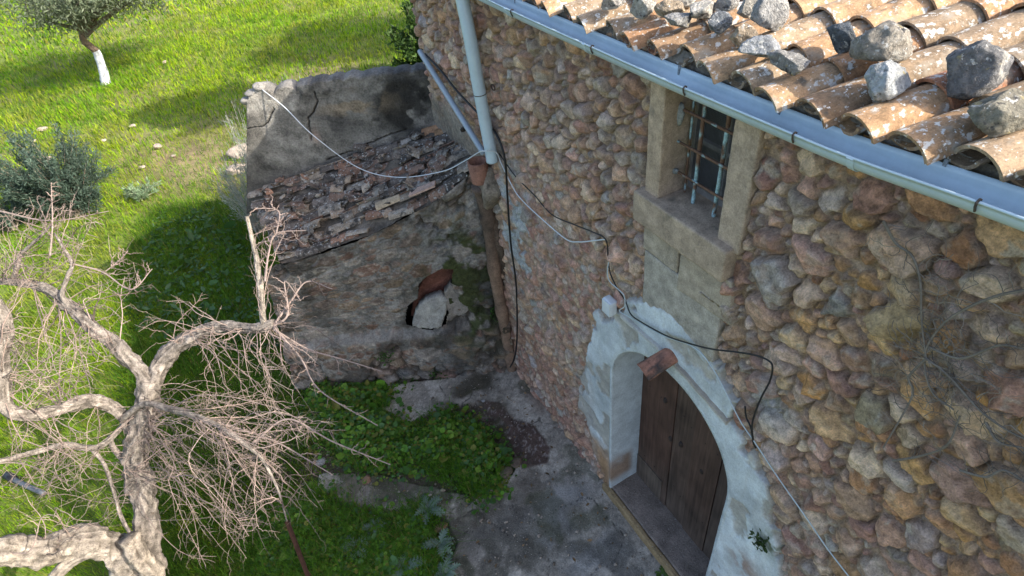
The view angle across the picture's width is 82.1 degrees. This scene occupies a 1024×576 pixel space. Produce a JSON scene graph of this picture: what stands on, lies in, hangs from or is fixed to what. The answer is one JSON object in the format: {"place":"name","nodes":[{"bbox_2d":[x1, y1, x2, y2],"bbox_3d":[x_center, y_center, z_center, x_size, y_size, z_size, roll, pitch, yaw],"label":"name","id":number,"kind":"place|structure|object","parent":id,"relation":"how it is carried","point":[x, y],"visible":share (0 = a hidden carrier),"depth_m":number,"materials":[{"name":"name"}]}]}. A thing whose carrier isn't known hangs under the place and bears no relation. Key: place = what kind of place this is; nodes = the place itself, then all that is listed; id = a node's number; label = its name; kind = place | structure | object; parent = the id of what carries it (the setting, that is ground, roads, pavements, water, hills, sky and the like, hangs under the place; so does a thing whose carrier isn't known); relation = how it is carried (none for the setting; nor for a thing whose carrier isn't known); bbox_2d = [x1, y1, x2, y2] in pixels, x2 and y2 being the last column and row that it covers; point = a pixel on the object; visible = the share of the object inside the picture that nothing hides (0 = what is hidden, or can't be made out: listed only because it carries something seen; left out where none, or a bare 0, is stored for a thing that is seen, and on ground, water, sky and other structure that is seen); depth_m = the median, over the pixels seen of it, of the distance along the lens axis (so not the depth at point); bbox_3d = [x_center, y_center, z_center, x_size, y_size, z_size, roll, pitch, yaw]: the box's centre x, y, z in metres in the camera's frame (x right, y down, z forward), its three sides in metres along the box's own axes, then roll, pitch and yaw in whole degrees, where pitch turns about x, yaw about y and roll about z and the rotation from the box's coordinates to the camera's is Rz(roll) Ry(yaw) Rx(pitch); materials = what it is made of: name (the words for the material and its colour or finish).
{"place":"outdoors","nodes":[
{"label":"outdoors","id":0,"kind":"place"},
{"bbox_2d":[0,0,416,575],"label":"ground","id":1,"kind":"structure","parent":0,"point":[354,66],"depth_m":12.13,"materials":[{"name":"green plant"}]},
{"bbox_2d":[0,189,31,231],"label":"shrub","id":2,"kind":"object","parent":1,"relation":"on","point":[20,207],"visible":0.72,"depth_m":10.62,"materials":[{"name":"green plant"}]},
{"bbox_2d":[2,471,46,495],"bbox_3d":[-5.351,2.161,6.452,0.674,0.086,0.090,12,45,22],"label":"pipe offcut","id":3,"kind":"object","parent":1,"relation":"on","point":[7,476],"visible":0.87,"depth_m":6.46,"materials":[{"name":"grey metal"}]},
{"bbox_2d":[37,126,47,130],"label":"stone","id":4,"kind":"object","parent":1,"relation":"on","point":[40,128],"visible":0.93,"depth_m":14.35,"materials":[{"name":"beige stone"}]},
{"bbox_2d":[0,119,118,217],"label":"shrub","id":5,"kind":"object","parent":1,"relation":"on","point":[32,182],"visible":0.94,"depth_m":10.32,"materials":[{"name":"green plant"}]},
{"bbox_2d":[0,0,179,84],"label":"olive tree","id":6,"kind":"object","parent":1,"relation":"on","point":[79,19],"visible":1,"depth_m":14.86,"materials":[{"name":"green plant"}]},
{"bbox_2d":[120,176,161,201],"bbox_3d":[-7.094,-1.927,11.265,0.661,0.372,0.686,23,50,31],"label":"wormwood","id":7,"kind":"object","parent":1,"relation":"on","point":[135,194],"visible":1,"depth_m":11.18,"materials":[{"name":"green plant"}]},
{"bbox_2d":[153,143,161,148],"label":"stone","id":8,"kind":"object","parent":1,"relation":"on","point":[157,145],"visible":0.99,"depth_m":12.89,"materials":[{"name":"beige stone"}]},
{"bbox_2d":[0,182,390,575],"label":"bare tree","id":9,"kind":"object","parent":1,"relation":"on","point":[137,551],"visible":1,"depth_m":4.41,"materials":[{"name":"grey plant"}]},
{"bbox_2d":[122,200,282,361],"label":"broad weeds","id":10,"kind":"object","parent":1,"relation":"on","point":[230,224],"visible":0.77,"depth_m":9.02,"materials":[{"name":"green plant"}]},
{"bbox_2d":[205,151,265,239],"bbox_3d":[-4.236,-1.473,9.312,0.948,1.596,0.814,-24,43,-18],"label":"wormwood","id":11,"kind":"object","parent":1,"relation":"on","point":[239,200],"visible":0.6,"depth_m":9.29,"materials":[{"name":"green plant"}]},
{"bbox_2d":[225,163,245,175],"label":"stone","id":12,"kind":"object","parent":1,"relation":"on","point":[233,172],"visible":0.43,"depth_m":11.54,"materials":[{"name":"beige stone"}]},
{"bbox_2d":[226,144,246,158],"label":"stone","id":13,"kind":"object","parent":1,"relation":"on","point":[232,149],"visible":0.46,"depth_m":12.04,"materials":[{"name":"beige stone"}]},
{"bbox_2d":[219,98,268,234],"bbox_3d":[-3.858,-1.700,8.979,0.562,2.287,0.888,-24,43,-18],"label":"wormwood","id":14,"kind":"object","parent":1,"relation":"on","point":[243,150],"visible":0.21,"depth_m":8.66,"materials":[{"name":"green plant"}]},
{"bbox_2d":[77,193,522,575],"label":"weed grass","id":15,"kind":"structure","parent":1,"relation":"on","point":[249,546],"depth_m":6.55,"materials":[{"name":"green plant"}]},
{"bbox_2d":[240,62,516,393],"bbox_3d":[-1.523,-0.426,6.575,2.952,3.641,1.455,-6,41,2],"label":"lean to shed","id":16,"kind":"object","parent":1,"relation":"on","point":[368,260],"visible":0.88,"depth_m":6.06,"materials":[{"name":"stone"}]},
{"bbox_2d":[374,347,394,365],"bbox_3d":[-1.455,0.740,6.748,0.289,0.341,0.242,-24,43,-18],"label":"weed","id":17,"kind":"object","parent":16,"relation":"attached to","point":[384,358],"visible":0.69,"depth_m":6.72,"materials":[{"name":"green plant"}]},
{"bbox_2d":[375,194,399,210],"bbox_3d":[-1.212,-0.851,5.749,0.264,0.109,0.137,-7,41,1],"label":"roof tile","id":18,"kind":"object","parent":16,"relation":"on","point":[380,204],"visible":0.98,"depth_m":5.72,"materials":[{"name":"ceramic"}]},
{"bbox_2d":[401,138,410,144],"bbox_3d":[-1.080,-1.536,6.148,0.168,0.092,0.135,-12,41,-5],"label":"broken tile","id":19,"kind":"object","parent":16,"relation":"on","point":[405,141],"visible":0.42,"depth_m":6.12,"materials":[{"name":"ceramic"}]},
{"bbox_2d":[409,180,435,197],"bbox_3d":[-0.843,-0.933,5.531,0.267,0.109,0.126,-7,41,1],"label":"flat tile","id":20,"kind":"object","parent":16,"relation":"on","point":[424,188],"visible":0.99,"depth_m":5.50,"materials":[{"name":"brown ceramic"}]},
{"bbox_2d":[421,125,437,135],"bbox_3d":[-0.835,-1.631,6.106,0.211,0.132,0.118,-6,41,2],"label":"broken tile","id":21,"kind":"object","parent":16,"relation":"on","point":[428,130],"visible":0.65,"depth_m":6.07,"materials":[{"name":"ceramic"}]},
{"bbox_2d":[412,290,447,328],"bbox_3d":[-0.897,0.253,6.434,0.453,0.452,0.143,-7,41,1],"label":"stone slab","id":22,"kind":"object","parent":16,"relation":"in","point":[430,310],"depth_m":6.39,"materials":[{"name":"grey stone"}]},
{"bbox_2d":[411,269,453,315],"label":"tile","id":23,"kind":"structure","parent":16,"relation":"in","point":[436,281],"depth_m":6.39,"materials":[{"name":"red ceramic"}]},
{"bbox_2d":[262,89,604,242],"bbox_3d":[-0.724,-1.070,5.104,4.012,0.797,0.554,26,51,33],"label":"wire","id":24,"kind":"object","parent":16,"relation":"attached to","point":[443,171],"visible":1,"depth_m":5.18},
{"bbox_2d":[434,129,442,135],"bbox_3d":[-0.673,-1.575,5.989,0.236,0.156,0.097,0,42,9],"label":"broken tile","id":25,"kind":"object","parent":16,"relation":"on","point":[438,132],"visible":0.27,"depth_m":5.97,"materials":[{"name":"ceramic"}]},
{"bbox_2d":[444,279,467,315],"bbox_3d":[-0.602,0.109,6.383,0.281,0.472,0.108,-6,41,2],"label":"stone","id":26,"kind":"object","parent":16,"relation":"on","point":[455,306],"visible":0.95,"depth_m":6.38,"materials":[{"name":"grey stone"}]},
{"bbox_2d":[478,306,497,321],"bbox_3d":[-0.213,0.293,6.536,0.293,0.297,0.292,4,42,14],"label":"weed","id":27,"kind":"object","parent":16,"relation":"attached to","point":[493,308],"visible":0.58,"depth_m":6.48,"materials":[{"name":"green plant"}]},
{"bbox_2d":[384,0,422,66],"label":"bush","id":28,"kind":"object","parent":1,"relation":"on","point":[407,45],"visible":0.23,"depth_m":13.51,"materials":[{"name":"green plant"}]},
{"bbox_2d":[410,0,1023,575],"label":"stone house","id":29,"kind":"structure","parent":1,"relation":"on","point":[712,188],"depth_m":2.79,"materials":[{"name":"stone"}]},
{"bbox_2d":[425,53,517,367],"bbox_3d":[-0.303,-0.501,5.966,0.099,3.344,1.451,-24,43,-18],"label":"power cable","id":30,"kind":"object","parent":29,"relation":"attached to","point":[475,110],"visible":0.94,"depth_m":5.16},
{"bbox_2d":[602,295,616,316],"bbox_3d":[0.672,0.124,4.047,0.067,0.126,0.096,-24,43,-18],"label":"junction box","id":31,"kind":"object","parent":29,"relation":"attached to","point":[609,306],"visible":1,"depth_m":4.02,"materials":[{"name":"grey plastic"}]},
{"bbox_2d":[601,0,625,10],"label":"stone","id":32,"kind":"object","parent":29,"relation":"on","point":[610,4],"visible":1,"depth_m":2.85,"materials":[{"name":"grey stone"}]},
{"bbox_2d":[499,153,773,448],"bbox_3d":[0.596,-0.150,3.958,0.029,0.664,2.871,-24,43,-17],"label":"wire","id":33,"kind":"object","parent":29,"relation":"attached to","point":[760,399],"visible":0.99,"depth_m":3.26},
{"bbox_2d":[630,0,655,19],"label":"stone","id":34,"kind":"object","parent":29,"relation":"on","point":[642,9],"visible":0.99,"depth_m":2.70,"materials":[{"name":"grey stone"}]},
{"bbox_2d":[637,348,677,381],"bbox_3d":[0.900,0.451,3.623,0.239,0.127,0.153,-18,42,-11],"label":"roof tile","id":35,"kind":"object","parent":29,"relation":"attached to","point":[653,366],"visible":0.92,"depth_m":3.59,"materials":[{"name":"ceramic"}]},
{"bbox_2d":[654,0,684,17],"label":"stone","id":36,"kind":"object","parent":29,"relation":"on","point":[663,8],"visible":0.81,"depth_m":2.61,"materials":[{"name":"beige stone"}]},
{"bbox_2d":[664,12,691,27],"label":"stone","id":37,"kind":"object","parent":29,"relation":"on","point":[678,19],"visible":0.98,"depth_m":2.54,"materials":[{"name":"grey stone"}]},
{"bbox_2d":[636,356,726,559],"bbox_3d":[1.401,1.259,4.567,0.049,2.295,1.210,-24,43,-18],"label":"door","id":38,"kind":"structure","parent":29,"relation":"in","point":[679,458],"depth_m":4.77,"materials":[{"name":"brown wood"}]},
{"bbox_2d":[676,0,694,7],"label":"stone","id":39,"kind":"object","parent":29,"relation":"on","point":[687,3],"visible":0.51,"depth_m":2.65,"materials":[{"name":"grey stone"}]},
{"bbox_2d":[633,81,765,281],"bbox_3d":[0.983,-0.607,2.842,0.405,0.899,0.739,-24,43,-18],"label":"window","id":40,"kind":"structure","parent":29,"relation":"in","point":[706,220],"depth_m":2.89,"materials":[{"name":"stone"}]},
{"bbox_2d":[690,0,714,18],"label":"stone","id":41,"kind":"object","parent":29,"relation":"on","point":[703,9],"visible":0.97,"depth_m":2.51,"materials":[{"name":"grey stone"}]},
{"bbox_2d":[707,10,732,34],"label":"stone","id":42,"kind":"object","parent":29,"relation":"on","point":[719,22],"visible":1,"depth_m":2.41,"materials":[{"name":"grey stone"}]},
{"bbox_2d":[714,0,739,11],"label":"stone","id":43,"kind":"object","parent":29,"relation":"on","point":[725,5],"visible":0.94,"depth_m":2.51,"materials":[{"name":"grey stone"}]},
{"bbox_2d":[607,262,848,575],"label":"wire","id":44,"kind":"object","parent":29,"relation":"attached to","point":[739,420],"visible":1,"depth_m":3.20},
{"bbox_2d":[729,23,757,47],"bbox_3d":[0.918,-1.002,2.332,0.107,0.093,0.054,6,43,15],"label":"stone","id":45,"kind":"object","parent":29,"relation":"on","point":[743,32],"visible":0.81,"depth_m":2.31,"materials":[{"name":"beige stone"}]},
{"bbox_2d":[737,0,756,18],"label":"stone","id":46,"kind":"object","parent":29,"relation":"on","point":[745,9],"visible":0.66,"depth_m":2.41,"materials":[{"name":"grey stone"}]},
{"bbox_2d":[748,528,768,552],"bbox_3d":[1.483,1.524,3.533,0.069,0.183,0.147,-24,43,-18],"label":"weed","id":47,"kind":"object","parent":29,"relation":"attached to","point":[761,543],"visible":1,"depth_m":3.52,"materials":[{"name":"green plant"}]},
{"bbox_2d":[738,35,779,57],"bbox_3d":[0.947,-0.923,2.238,0.152,0.079,0.141,13,45,22],"label":"stone","id":48,"kind":"object","parent":29,"relation":"on","point":[760,45],"visible":0.87,"depth_m":2.20,"materials":[{"name":"grey stone"}]},
{"bbox_2d":[750,0,789,31],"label":"stone","id":49,"kind":"object","parent":29,"relation":"on","point":[772,15],"visible":1,"depth_m":2.29,"materials":[{"name":"grey stone"}]},
{"bbox_2d":[766,49,810,75],"bbox_3d":[1.003,-0.816,2.124,0.092,0.090,0.154,-31,46,-24],"label":"stone","id":50,"kind":"object","parent":29,"relation":"on","point":[792,63],"visible":1,"depth_m":2.10,"materials":[{"name":"grey stone"}]},
{"bbox_2d":[827,22,855,53],"bbox_3d":[1.189,-0.899,2.105,0.104,0.116,0.113,-24,43,-18],"label":"stone","id":51,"kind":"object","parent":29,"relation":"on","point":[842,36],"visible":0.88,"depth_m":2.08,"materials":[{"name":"grey stone"}]},
{"bbox_2d":[849,20,912,61],"bbox_3d":[1.251,-0.824,1.969,0.209,0.138,0.176,-24,43,-18],"label":"stone","id":52,"kind":"object","parent":29,"relation":"on","point":[888,40],"visible":0.99,"depth_m":1.92,"materials":[{"name":"grey stone"}]},
{"bbox_2d":[864,60,911,102],"bbox_3d":[1.206,-0.664,1.888,0.155,0.130,0.116,-24,43,-18],"label":"stone","id":53,"kind":"object","parent":29,"relation":"on","point":[887,80],"visible":1,"depth_m":1.86,"materials":[{"name":"grey stone"}]},
{"bbox_2d":[861,218,1023,498],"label":"dried creeper","id":54,"kind":"object","parent":29,"relation":"attached to","point":[926,349],"visible":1,"depth_m":1.96,"materials":[{"name":"brown plant"}]},
{"bbox_2d":[946,39,1013,99],"bbox_3d":[1.399,-0.663,1.784,0.172,0.188,0.166,-24,43,-18],"label":"stone","id":55,"kind":"object","parent":29,"relation":"on","point":[976,69],"visible":0.99,"depth_m":1.74,"materials":[{"name":"grey stone"}]},
{"bbox_2d":[967,88,1023,137],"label":"stone","id":56,"kind":"object","parent":29,"relation":"on","point":[997,114],"visible":1,"depth_m":1.61,"materials":[{"name":"grey stone"}]},
{"bbox_2d":[215,368,665,575],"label":"courtyard paving","id":57,"kind":"structure","parent":0,"point":[559,523],"depth_m":5.80,"materials":[{"name":"concrete"}]},
{"bbox_2d":[285,520,310,575],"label":"metal stake","id":58,"kind":"object","parent":57,"relation":"on","point":[297,549],"visible":0.94,"depth_m":5.05,"materials":[{"name":"metal"}]},
{"bbox_2d":[316,457,325,465],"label":"stone","id":59,"kind":"object","parent":57,"relation":"on","point":[322,462],"visible":0.84,"depth_m":6.30,"materials":[{"name":"grey stone"}]},
{"bbox_2d":[361,475,370,484],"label":"stone","id":60,"kind":"object","parent":57,"relation":"on","point":[367,478],"visible":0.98,"depth_m":6.07,"materials":[{"name":"stone"}]},
{"bbox_2d":[226,377,526,575],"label":"ground cover","id":61,"kind":"object","parent":57,"relation":"on","point":[381,418],"visible":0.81,"depth_m":6.13,"materials":[{"name":"green plant"}]},
{"bbox_2d":[341,535,368,562],"bbox_3d":[-1.471,2.424,5.492,0.324,0.062,0.334,-24,43,-18],"label":"thistle","id":62,"kind":"object","parent":61,"relation":"on","point":[360,546],"visible":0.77,"depth_m":5.50,"materials":[{"name":"green plant"}]},
{"bbox_2d":[362,517,385,534],"bbox_3d":[-1.307,2.281,5.631,0.223,0.061,0.226,19,48,28],"label":"thistle","id":63,"kind":"object","parent":61,"relation":"on","point":[367,526],"visible":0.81,"depth_m":5.63,"materials":[{"name":"green plant"}]},
{"bbox_2d":[392,554,426,575],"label":"thistle","id":64,"kind":"object","parent":61,"relation":"on","point":[410,567],"visible":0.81,"depth_m":5.30,"materials":[{"name":"green plant"}]},
{"bbox_2d":[414,495,444,525],"bbox_3d":[-0.788,2.148,5.693,0.309,0.070,0.323,0,41,9],"label":"thistle","id":65,"kind":"object","parent":61,"relation":"on","point":[433,507],"visible":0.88,"depth_m":5.71,"materials":[{"name":"green plant"}]},
{"bbox_2d":[421,528,453,558],"bbox_3d":[-0.675,2.379,5.412,0.321,0.070,0.273,-24,43,-18],"label":"thistle","id":66,"kind":"object","parent":61,"relation":"on","point":[441,540],"visible":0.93,"depth_m":5.43,"materials":[{"name":"green plant"}]},
{"bbox_2d":[436,554,460,575],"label":"thistle","id":67,"kind":"object","parent":61,"relation":"on","point":[449,573],"visible":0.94,"depth_m":5.26,"materials":[{"name":"green plant"}]},
{"bbox_2d":[396,377,419,384],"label":"weed","id":68,"kind":"object","parent":57,"relation":"on","point":[399,383],"visible":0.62,"depth_m":7.06,"materials":[{"name":"green plant"}]},
{"bbox_2d":[429,369,447,379],"bbox_3d":[-0.860,0.994,7.030,0.354,0.182,0.247,-7,41,1],"label":"weed","id":69,"kind":"object","parent":57,"relation":"on","point":[433,373],"visible":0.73,"depth_m":6.98,"materials":[{"name":"green plant"}]},
{"bbox_2d":[435,522,447,532],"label":"stone","id":70,"kind":"object","parent":57,"relation":"on","point":[440,528],"visible":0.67,"depth_m":5.60,"materials":[{"name":"grey stone"}]},
{"bbox_2d":[315,373,644,575],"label":"grit","id":71,"kind":"object","parent":57,"relation":"on","point":[538,535],"visible":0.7,"depth_m":5.84,"materials":[{"name":"grey gravel"}]},
{"bbox_2d":[334,382,642,575],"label":"dead leaves","id":72,"kind":"object","parent":57,"relation":"on","point":[574,559],"visible":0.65,"depth_m":5.76,"materials":[{"name":"brown plant"}]},
{"bbox_2d":[500,466,512,478],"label":"stone","id":73,"kind":"object","parent":57,"relation":"on","point":[506,471],"visible":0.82,"depth_m":5.95,"materials":[{"name":"grey stone"}]},
{"bbox_2d":[510,457,521,467],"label":"stone","id":74,"kind":"object","parent":57,"relation":"on","point":[516,461],"visible":0.96,"depth_m":6.03,"materials":[{"name":"grey stone"}]},
{"bbox_2d":[655,565,668,575],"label":"weed","id":75,"kind":"object","parent":57,"relation":"on","point":[662,572],"visible":0.84,"depth_m":5.10,"materials":[{"name":"green plant"}]}
]}

